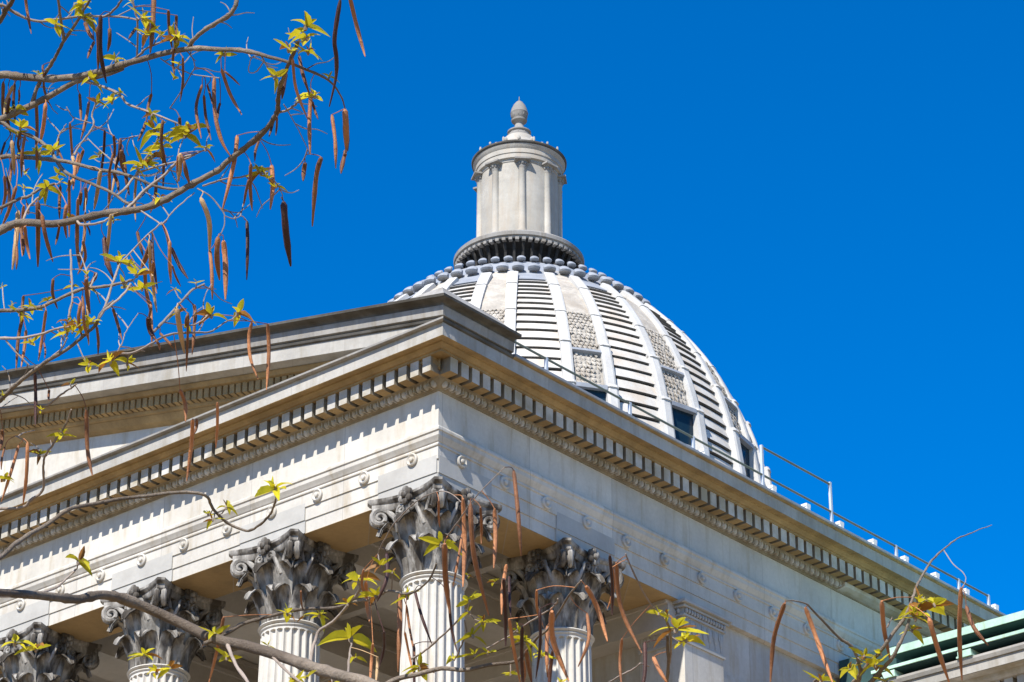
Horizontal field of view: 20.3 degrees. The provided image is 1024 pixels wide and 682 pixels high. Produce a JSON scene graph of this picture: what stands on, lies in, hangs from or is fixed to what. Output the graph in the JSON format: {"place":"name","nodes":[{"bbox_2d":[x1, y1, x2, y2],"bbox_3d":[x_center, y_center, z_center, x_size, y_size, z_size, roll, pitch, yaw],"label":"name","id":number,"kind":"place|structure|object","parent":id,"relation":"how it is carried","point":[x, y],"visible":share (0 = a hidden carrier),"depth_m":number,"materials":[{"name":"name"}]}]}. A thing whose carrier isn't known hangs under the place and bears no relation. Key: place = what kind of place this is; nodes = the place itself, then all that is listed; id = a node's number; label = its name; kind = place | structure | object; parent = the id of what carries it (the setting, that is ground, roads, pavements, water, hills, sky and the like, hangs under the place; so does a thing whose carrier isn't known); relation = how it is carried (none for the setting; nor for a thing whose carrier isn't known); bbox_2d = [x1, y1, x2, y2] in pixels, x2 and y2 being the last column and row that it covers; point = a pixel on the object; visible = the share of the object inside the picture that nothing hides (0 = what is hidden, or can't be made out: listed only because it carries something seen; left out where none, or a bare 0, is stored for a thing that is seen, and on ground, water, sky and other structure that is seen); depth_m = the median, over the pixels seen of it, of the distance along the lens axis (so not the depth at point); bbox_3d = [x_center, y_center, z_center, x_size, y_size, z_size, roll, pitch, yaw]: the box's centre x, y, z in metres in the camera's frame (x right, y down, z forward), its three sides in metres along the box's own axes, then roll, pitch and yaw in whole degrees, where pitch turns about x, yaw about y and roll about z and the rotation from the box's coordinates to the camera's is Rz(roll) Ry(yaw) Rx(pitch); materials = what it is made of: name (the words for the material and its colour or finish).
{"place":"outdoors","nodes":[
{"label":"outdoors","id":0,"kind":"place"},
{"bbox_2d":[0,97,1005,681],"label":"domed building","id":1,"kind":"structure","parent":0,"point":[360,429],"depth_m":46.88,"materials":[{"name":"stone"}]},
{"bbox_2d":[514,341,998,610],"bbox_3d":[4.541,2.319,49.304,0.170,0.920,13.940,-21,-34,35],"label":"roof railing","id":2,"kind":"object","parent":1,"relation":"on","point":[829,510],"visible":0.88,"depth_m":49.49,"materials":[{"name":"metal"}]},
{"bbox_2d":[0,0,1023,614],"label":"sky","id":3,"kind":"structure","parent":0,"point":[825,197],"materials":[{"name":"blue"}]},
{"bbox_2d":[839,610,1023,681],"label":"wing building","id":4,"kind":"structure","parent":0,"point":[1000,658],"depth_m":47.90,"materials":[{"name":"stone"}]},
{"label":"ground","id":5,"kind":"structure","parent":0,"visible":0},
{"bbox_2d":[0,0,365,509],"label":"catalpa tree","id":6,"kind":"object","parent":5,"relation":"on","point":[178,133],"visible":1,"depth_m":13.79,"materials":[{"name":"green plant"}]},
{"bbox_2d":[0,467,991,681],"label":"catalpa tree","id":7,"kind":"object","parent":5,"relation":"on","point":[219,638],"visible":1,"depth_m":9.12,"materials":[{"name":"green plant"}]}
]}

